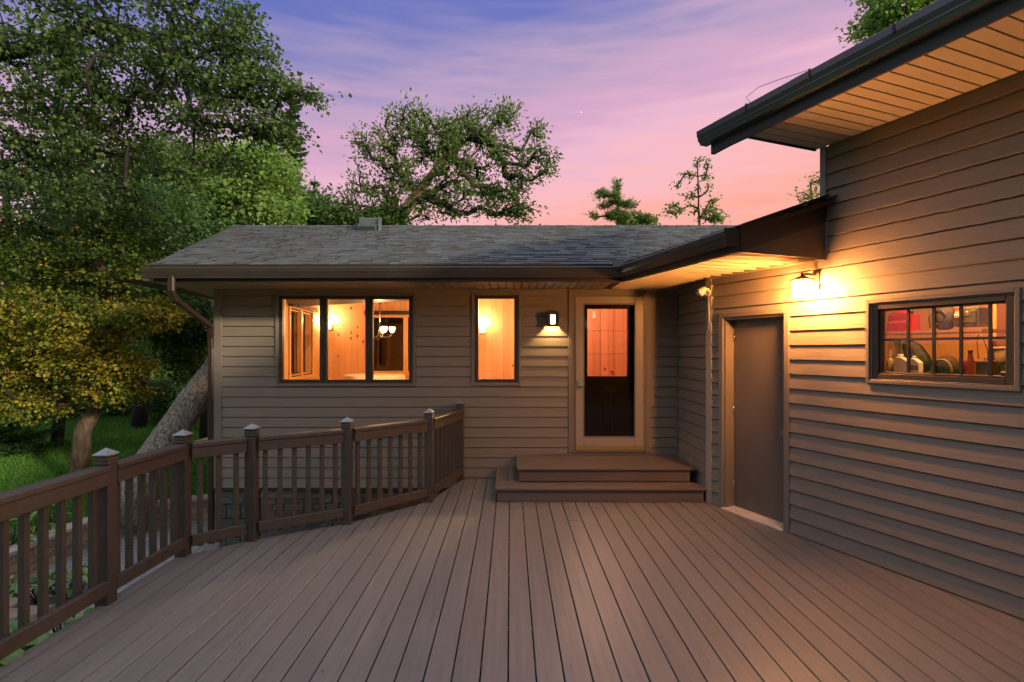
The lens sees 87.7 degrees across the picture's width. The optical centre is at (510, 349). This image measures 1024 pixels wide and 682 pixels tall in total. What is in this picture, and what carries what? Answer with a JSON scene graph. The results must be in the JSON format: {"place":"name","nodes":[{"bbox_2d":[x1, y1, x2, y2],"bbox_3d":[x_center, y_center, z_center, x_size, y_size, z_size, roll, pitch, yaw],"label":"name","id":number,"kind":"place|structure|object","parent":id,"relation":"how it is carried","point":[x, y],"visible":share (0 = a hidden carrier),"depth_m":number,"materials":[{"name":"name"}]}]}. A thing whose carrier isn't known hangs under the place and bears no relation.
{"place":"outdoors","nodes":[
{"label":"outdoors","id":0,"kind":"place"},
{"bbox_2d":[0,368,313,545],"bbox_3d":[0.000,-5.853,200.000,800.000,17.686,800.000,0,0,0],"label":"lawn","id":1,"kind":"structure","parent":0,"point":[125,422],"depth_m":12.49,"materials":[{"name":"green plant"}]},
{"bbox_2d":[9,523,36,545],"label":"hosta","id":2,"kind":"object","parent":1,"relation":"on","point":[31,535],"visible":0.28,"depth_m":6.65,"materials":[{"name":"green plant"}]},
{"bbox_2d":[9,512,54,540],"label":"hosta","id":3,"kind":"object","parent":1,"relation":"on","point":[33,530],"visible":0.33,"depth_m":6.92,"materials":[{"name":"green plant"}]},
{"bbox_2d":[0,373,72,455],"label":"spruce tree","id":4,"kind":"object","parent":1,"relation":"on","point":[12,434],"visible":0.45,"depth_m":11.92,"materials":[{"name":"green plant"}]},
{"bbox_2d":[30,504,71,529],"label":"hosta","id":5,"kind":"object","parent":1,"relation":"on","point":[35,512],"visible":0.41,"depth_m":7.43,"materials":[{"name":"green plant"}]},
{"bbox_2d":[32,381,71,420],"bbox_3d":[-15.595,1.610,16.960,3.188,1.875,2.509,0,0,0],"label":"shrub","id":6,"kind":"object","parent":1,"relation":"on","point":[49,400],"visible":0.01,"depth_m":17.06,"materials":[{"name":"green plant"}]},
{"bbox_2d":[42,383,99,417],"bbox_3d":[-15.043,1.523,17.976,2.666,2.018,2.273,0,0,0],"label":"shrub","id":7,"kind":"object","parent":1,"relation":"on","point":[79,404],"visible":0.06,"depth_m":17.81,"materials":[{"name":"green plant"}]},
{"bbox_2d":[0,223,151,446],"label":"broadleaf tree","id":8,"kind":"object","parent":1,"relation":"on","point":[55,433],"visible":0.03,"depth_m":12.93,"materials":[{"name":"green plant"}]},
{"bbox_2d":[0,145,196,373],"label":"broadleaf tree","id":9,"kind":"object","parent":1,"relation":"on","point":[5,184],"visible":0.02,"depth_m":16.83,"materials":[{"name":"green plant"}]},
{"bbox_2d":[0,202,199,473],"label":"maple tree","id":10,"kind":"object","parent":1,"relation":"on","point":[81,358],"visible":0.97,"depth_m":8.95,"materials":[{"name":"green plant"}]},
{"bbox_2d":[74,378,153,417],"bbox_3d":[-13.269,1.749,18.500,2.480,1.851,2.148,0,0,18],"label":"shrub","id":11,"kind":"object","parent":1,"relation":"on","point":[111,410],"visible":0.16,"depth_m":18.16,"materials":[{"name":"green plant"}]},
{"bbox_2d":[15,116,236,428],"bbox_3d":[-11.583,-2.164,16.056,5.987,9.182,4.417,0,0,0],"label":"broadleaf tree","id":12,"kind":"object","parent":1,"relation":"on","point":[139,416],"visible":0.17,"depth_m":15.69,"materials":[{"name":"green plant"}]},
{"bbox_2d":[98,138,161,377],"bbox_3d":[-16.470,-3.764,23.891,4.372,11.960,3.909,0,0,0],"label":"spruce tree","id":13,"kind":"object","parent":1,"relation":"on","point":[129,336],"depth_m":23.13,"materials":[{"name":"green plant"}]},
{"bbox_2d":[18,170,254,525],"bbox_3d":[-7.823,-0.669,10.800,5.445,6.657,6.062,0,0,0],"label":"leaning tree","id":14,"kind":"object","parent":1,"relation":"on","point":[187,407],"visible":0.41,"depth_m":10.35,"materials":[{"name":"green plant"}]},
{"bbox_2d":[122,373,181,424],"bbox_3d":[-11.181,1.715,16.940,2.257,2.023,2.094,0,0,0],"label":"shrub","id":15,"kind":"object","parent":1,"relation":"on","point":[156,408],"visible":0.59,"depth_m":16.75,"materials":[{"name":"green plant"}]},
{"bbox_2d":[122,317,207,438],"bbox_3d":[-8.766,0.584,13.876,3.515,3.817,3.173,0,0,30],"label":"broadleaf tree","id":16,"kind":"object","parent":1,"relation":"on","point":[203,433],"visible":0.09,"depth_m":13.37,"materials":[{"name":"green plant"}]},
{"bbox_2d":[150,365,188,403],"bbox_3d":[-10.989,1.445,18.047,2.450,2.314,2.339,0,0,0],"label":"shrub","id":17,"kind":"object","parent":1,"relation":"on","point":[166,378],"visible":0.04,"depth_m":17.65,"materials":[{"name":"green plant"}]},
{"bbox_2d":[0,0,351,234],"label":"maple tree","id":18,"kind":"object","parent":1,"relation":"on","point":[62,42],"visible":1,"depth_m":7.77,"materials":[{"name":"green plant"}]},
{"bbox_2d":[169,376,207,429],"bbox_3d":[-8.996,1.540,16.005,2.137,2.528,1.877,0,0,0],"label":"shrub","id":19,"kind":"object","parent":1,"relation":"on","point":[197,423],"depth_m":15.65,"materials":[{"name":"green plant"}]},
{"bbox_2d":[143,128,320,234],"bbox_3d":[-11.369,-3.128,21.059,7.541,10.945,5.400,0,0,0],"label":"broadleaf tree","id":20,"kind":"object","parent":1,"relation":"on","point":[265,196],"visible":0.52,"depth_m":20.04,"materials":[{"name":"green plant"}]},
{"bbox_2d":[277,83,309,189],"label":"spruce tree","id":21,"kind":"object","parent":1,"relation":"on","point":[304,154],"visible":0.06,"depth_m":26.92,"materials":[{"name":"green plant"}]},
{"bbox_2d":[307,176,320,193],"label":"spruce tree","id":22,"kind":"object","parent":1,"relation":"on","point":[314,183],"visible":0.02,"depth_m":29.86,"materials":[{"name":"green plant"}]},
{"bbox_2d":[279,184,417,224],"bbox_3d":[-7.721,-2.641,24.234,7.227,9.904,4.426,0,0,0],"label":"broadleaf tree","id":23,"kind":"object","parent":1,"relation":"on","point":[327,214],"visible":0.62,"depth_m":23.28,"materials":[{"name":"green plant"}]},
{"bbox_2d":[321,87,563,224],"bbox_3d":[-2.864,-4.622,23.991,10.570,13.917,4.637,0,0,0],"label":"oak tree","id":24,"kind":"object","parent":1,"relation":"on","point":[455,140],"visible":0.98,"depth_m":23.61,"materials":[{"name":"green plant"}]},
{"bbox_2d":[581,176,639,224],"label":"pine tree","id":25,"kind":"object","parent":1,"relation":"on","point":[613,197],"visible":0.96,"depth_m":28.84,"materials":[{"name":"green plant"}]},
{"bbox_2d":[613,209,661,224],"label":"broadleaf tree","id":26,"kind":"object","parent":1,"relation":"on","point":[641,218],"visible":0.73,"depth_m":29.64,"materials":[{"name":"green plant"}]},
{"bbox_2d":[659,156,731,224],"bbox_3d":[9.120,-3.532,25.986,3.485,11.675,1.522,0,0,-9],"label":"broadleaf tree","id":27,"kind":"object","parent":1,"relation":"on","point":[714,217],"visible":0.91,"depth_m":25.96,"materials":[{"name":"green plant"}]},
{"bbox_2d":[786,171,819,202],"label":"broadleaf tree","id":28,"kind":"object","parent":1,"relation":"on","point":[810,195],"visible":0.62,"depth_m":19.95,"materials":[{"name":"green plant"}]},
{"bbox_2d":[834,0,936,47],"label":"broadleaf tree","id":29,"kind":"object","parent":1,"relation":"on","point":[880,15],"visible":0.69,"depth_m":14.88,"materials":[{"name":"green plant"}]},
{"bbox_2d":[11,516,588,666],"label":"patio","id":30,"kind":"structure","parent":0,"point":[269,533],"depth_m":7.44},
{"bbox_2d":[9,597,16,607],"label":"edging block","id":31,"kind":"structure","parent":30,"relation":"on","point":[12,602],"depth_m":5.47,"materials":[{"name":"grey stone"}]},
{"bbox_2d":[9,608,30,620],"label":"edging block","id":32,"kind":"structure","parent":30,"relation":"on","point":[12,613],"depth_m":5.22,"materials":[{"name":"grey stone"}]},
{"bbox_2d":[9,568,49,596],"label":"hosta","id":33,"kind":"object","parent":30,"relation":"on","point":[12,593],"visible":0.3,"depth_m":5.74,"materials":[{"name":"green plant"}]},
{"bbox_2d":[9,571,70,604],"bbox_3d":[-5.153,2.622,5.817,0.531,0.342,0.559,0,0,-28],"label":"hosta","id":34,"kind":"object","parent":30,"relation":"on","point":[33,592],"visible":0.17,"depth_m":5.81,"materials":[{"name":"green plant"}]},
{"bbox_2d":[30,605,52,622],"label":"edging block","id":35,"kind":"structure","parent":30,"relation":"on","point":[33,613],"depth_m":5.27,"materials":[{"name":"grey stone"}]},
{"bbox_2d":[32,565,87,599],"bbox_3d":[-4.970,2.615,5.941,0.545,0.356,0.537,0,0,-41],"label":"hosta","id":36,"kind":"object","parent":30,"relation":"on","point":[52,581],"visible":0.23,"depth_m":5.88,"materials":[{"name":"green plant"}]},
{"bbox_2d":[51,558,87,596],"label":"hosta","id":37,"kind":"object","parent":30,"relation":"on","point":[68,589],"visible":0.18,"depth_m":5.97,"materials":[{"name":"green plant"}]},
{"bbox_2d":[9,491,443,583],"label":"retaining wall","id":38,"kind":"structure","parent":30,"relation":"on","point":[287,503],"depth_m":8.74,"materials":[{"name":"stone"}]},
{"bbox_2d":[114,194,834,546],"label":"house","id":39,"kind":"structure","parent":30,"relation":"on","point":[614,362],"depth_m":6.99,"materials":[{"name":"paint"}]},
{"bbox_2d":[291,309,310,376],"bbox_3d":[-4.117,-0.125,10.241,0.200,1.294,1.484,0,0,-6],"label":"window","id":40,"kind":"structure","parent":39,"relation":"in","point":[306,316],"depth_m":10.89,"materials":[{"name":"paint"}]},
{"bbox_2d":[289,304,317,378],"bbox_3d":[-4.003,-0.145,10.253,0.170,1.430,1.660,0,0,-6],"label":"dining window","id":41,"kind":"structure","parent":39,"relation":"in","point":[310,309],"depth_m":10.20,"materials":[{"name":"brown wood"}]},
{"bbox_2d":[329,322,332,330],"bbox_3d":[-4.000,-0.515,11.768,0.124,0.190,0.160,0,0,0],"label":"wall sconce","id":42,"kind":"object","parent":39,"relation":"attached to","point":[330,326],"depth_m":11.75,"materials":[{"name":"white glass"}]},
{"bbox_2d":[275,292,415,385],"bbox_3d":[-2.159,-0.133,7.070,1.837,1.228,0.200,0,0,0],"label":"window","id":43,"kind":"structure","parent":39,"relation":"in","point":[280,297],"depth_m":6.99,"materials":[{"name":"paint"}]},
{"bbox_2d":[374,302,394,338],"bbox_3d":[-2.351,-0.668,9.620,0.528,0.943,0.510,0,0,0],"label":"chandelier","id":44,"kind":"object","parent":39,"relation":"hanging from","point":[382,330],"visible":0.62,"depth_m":9.59,"materials":[{"name":"white glass"}]},
{"bbox_2d":[364,311,408,376],"bbox_3d":[-2.325,-0.128,11.820,1.790,1.455,0.120,0,0,0],"label":"dining window","id":45,"kind":"structure","parent":39,"relation":"in","point":[391,354],"depth_m":11.86,"materials":[{"name":"brown wood"}]},
{"bbox_2d":[480,325,484,333],"bbox_3d":[-0.616,-0.435,11.768,0.124,0.190,0.160,0,0,0],"label":"wall sconce","id":46,"kind":"object","parent":39,"relation":"attached to","point":[482,329],"depth_m":11.71,"materials":[{"name":"white glass"}]},
{"bbox_2d":[471,292,520,385],"bbox_3d":[-0.185,-0.139,7.015,0.647,1.227,0.090,0,0,0],"label":"window","id":47,"kind":"structure","parent":39,"relation":"in","point":[475,296],"depth_m":6.99,"materials":[{"name":"paint"}]},
{"bbox_2d":[546,311,558,326],"bbox_3d":[0.545,-0.402,6.913,0.170,0.203,0.150,0,0,0],"label":"door lamp","id":48,"kind":"object","parent":39,"relation":"attached to","point":[552,318],"visible":1,"depth_m":6.85,"materials":[{"name":"brown metal"}]},
{"bbox_2d":[568,290,649,451],"bbox_3d":[1.292,0.285,7.035,1.063,2.117,0.220,0,0,0],"label":"entry door","id":49,"kind":"structure","parent":39,"relation":"in","point":[606,413],"depth_m":6.99,"materials":[{"name":"paint"}]},
{"bbox_2d":[0,479,1023,681],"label":"deck","id":50,"kind":"structure","parent":30,"relation":"on","point":[685,582],"depth_m":3.45,"materials":[{"name":"brown wood"}]},
{"bbox_2d":[0,400,463,659],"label":"deck railing","id":51,"kind":"object","parent":50,"relation":"on","point":[99,482],"visible":0.96,"depth_m":4.18,"materials":[{"name":"wood"}]},
{"bbox_2d":[495,453,706,501],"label":"entry steps","id":52,"kind":"structure","parent":50,"relation":"on","point":[601,477],"depth_m":6.18,"materials":[{"name":"brown wood"}]},
{"bbox_2d":[696,0,1023,619],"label":"garage","id":53,"kind":"structure","parent":30,"relation":"on","point":[824,427],"depth_m":3.96,"materials":[{"name":"paint"}]},
{"bbox_2d":[696,287,710,329],"bbox_3d":[2.112,-0.446,5.848,0.159,0.473,0.138,0,0,0],"label":"security light","id":54,"kind":"object","parent":53,"relation":"attached to","point":[701,291],"visible":1,"depth_m":5.80,"materials":[{"name":"white plastic"}]},
{"bbox_2d":[719,308,791,532],"bbox_3d":[2.461,0.652,5.333,0.200,2.075,0.875,0,0,-22],"label":"side door","id":55,"kind":"structure","parent":53,"relation":"in","point":[754,353],"depth_m":5.41,"materials":[{"name":"paint"}]},
{"bbox_2d":[788,272,819,298],"bbox_3d":[2.553,-0.557,4.606,0.255,0.225,0.164,0,0,-22],"label":"wall lantern","id":56,"kind":"object","parent":53,"relation":"attached to","point":[803,285],"depth_m":4.56,"materials":[{"name":"white glass"}]},
{"bbox_2d":[886,355,893,370],"bbox_3d":[3.117,0.112,4.381,0.055,0.136,0.054,0,0,0],"label":"bottle","id":57,"kind":"object","parent":53,"relation":"on","point":[889,363],"visible":1,"depth_m":4.36,"materials":[{"name":"beige glass"}]},
{"bbox_2d":[894,354,905,371],"bbox_3d":[3.152,0.109,4.285,0.055,0.141,0.110,0,0,-22],"label":"oil jug","id":58,"kind":"object","parent":53,"relation":"on","point":[900,363],"visible":0.78,"depth_m":4.28,"materials":[{"name":"white plastic"}]},
{"bbox_2d":[887,310,920,331],"bbox_3d":[3.321,-0.255,4.505,0.169,0.210,0.178,0,0,-22],"label":"fuel can","id":59,"kind":"object","parent":53,"relation":"on","point":[896,320],"visible":0.94,"depth_m":4.45,"materials":[{"name":"red plastic"}]},
{"bbox_2d":[910,356,922,372],"bbox_3d":[3.181,0.115,4.185,0.057,0.129,0.078,0,0,-22],"label":"oil jug","id":60,"kind":"object","parent":53,"relation":"on","point":[916,365],"visible":0.92,"depth_m":4.16,"materials":[{"name":"white plastic"}]},
{"bbox_2d":[902,341,931,371],"bbox_3d":[3.260,0.057,4.266,0.156,0.278,0.219,0,0,-25],"label":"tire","id":61,"kind":"object","parent":53,"relation":"on","point":[918,351],"visible":0.61,"depth_m":4.22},
{"bbox_2d":[928,307,953,329],"bbox_3d":[3.437,-0.250,4.221,0.182,0.200,0.165,0,0,-24],"label":"rucksack","id":62,"kind":"object","parent":53,"relation":"on","point":[944,318],"visible":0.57,"depth_m":4.17,"materials":[{"name":"fabric"}]},
{"bbox_2d":[865,287,1023,391],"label":"window","id":63,"kind":"structure","parent":53,"relation":"in","point":[875,310],"depth_m":3.70,"materials":[{"name":"paint"}]},
{"bbox_2d":[963,360,965,373],"bbox_3d":[3.305,0.129,3.884,0.027,0.102,0.026,0,0,0],"label":"spray can","id":64,"kind":"object","parent":53,"relation":"on","point":[964,366],"visible":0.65,"depth_m":3.87,"materials":[{"name":"red metal"}]},
{"bbox_2d":[953,307,987,326],"bbox_3d":[3.496,-0.246,4.054,0.178,0.148,0.170,0,0,-22],"label":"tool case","id":65,"kind":"object","parent":53,"relation":"on","point":[975,316],"visible":0.91,"depth_m":3.98,"materials":[{"name":"brown plastic"}]},
{"bbox_2d":[954,307,958,317],"bbox_3d":[3.399,-0.294,4.059,0.014,0.104,0.035,0,0,-22],"label":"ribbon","id":66,"kind":"object","parent":65,"relation":"hanging from","point":[956,313],"visible":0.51,"depth_m":4.06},
{"bbox_2d":[966,350,974,374],"bbox_3d":[3.290,0.092,3.814,0.049,0.176,0.048,0,0,0],"label":"bottle","id":67,"kind":"object","parent":53,"relation":"on","point":[970,365],"visible":1,"depth_m":3.80,"materials":[{"name":"red plastic"}]},
{"bbox_2d":[977,334,987,360],"bbox_3d":[3.387,-0.005,3.825,0.016,0.209,0.078,0,0,-22],"label":"cord","id":68,"kind":"object","parent":53,"relation":"hanging from","point":[985,345],"visible":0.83,"depth_m":3.83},
{"bbox_2d":[975,358,998,374],"bbox_3d":[3.400,0.119,3.808,0.106,0.121,0.095,0,0,-22],"label":"toolbox","id":69,"kind":"object","parent":53,"relation":"on","point":[981,367],"visible":0.67,"depth_m":3.78,"materials":[{"name":"green metal"}]},
{"bbox_2d":[993,347,1005,374],"bbox_3d":[3.530,0.080,3.805,0.128,0.199,0.126,0,0,0],"label":"bucket","id":70,"kind":"object","parent":53,"relation":"on","point":[999,354],"visible":0.48,"depth_m":3.79,"materials":[{"name":"beige"}]},
{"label":"mulch bed","id":71,"kind":"structure","parent":30,"relation":"on","visible":0},
{"bbox_2d":[0,640,36,664],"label":"hosta","id":72,"kind":"object","parent":71,"relation":"on","point":[13,655],"visible":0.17,"depth_m":2.93,"materials":[{"name":"green plant"}]},
{"bbox_2d":[0,620,55,666],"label":"hosta","id":73,"kind":"object","parent":71,"relation":"on","point":[13,627],"visible":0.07,"depth_m":3.16,"materials":[{"name":"green plant"}]},
{"bbox_2d":[46,603,94,633],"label":"hosta","id":74,"kind":"object","parent":71,"relation":"on","point":[73,619],"visible":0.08,"depth_m":3.50,"materials":[{"name":"green plant"}]},
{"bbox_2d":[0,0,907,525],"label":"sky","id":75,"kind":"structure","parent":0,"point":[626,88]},
{"bbox_2d":[214,511,756,681],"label":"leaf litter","id":76,"kind":"object","parent":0,"point":[431,618],"visible":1,"depth_m":3.34,"materials":[{"name":"brown plant"}]},
{"bbox_2d":[888,341,901,359],"bbox_3d":[3.235,0.054,4.488,0.091,0.252,0.089,0,0,0],"label":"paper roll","id":77,"kind":"object","parent":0,"point":[894,348],"visible":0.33,"depth_m":4.46,"materials":[{"name":"white paper"}]},
{"bbox_2d":[924,355,958,373],"bbox_3d":[3.283,0.110,4.026,0.183,0.139,0.202,0,0,-25],"label":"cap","id":78,"kind":"object","parent":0,"point":[947,364],"visible":0.81,"depth_m":3.97,"materials":[{"name":"fabric"}]},
{"bbox_2d":[997,360,1005,375],"bbox_3d":[3.367,0.124,3.627,0.055,0.112,0.090,0,0,-22],"label":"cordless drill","id":79,"kind":"object","parent":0,"point":[1002,373],"visible":0.53,"depth_m":3.62,"materials":[{"name":"green plastic"}]},
{"bbox_3d":[-2.780,0.924,10.900,1.160,0.813,1.160,0,0,0],"label":"dining table","id":80,"kind":"object","parent":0,"visible":0},
{"bbox_2d":[343,373,404,378],"bbox_3d":[-2.773,0.640,10.909,1.260,0.264,1.255,0,0,0],"label":"tablecloth","id":81,"kind":"object","parent":80,"relation":"on","point":[378,376],"visible":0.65,"depth_m":10.51,"materials":[{"name":"beige fabric"}]}
]}

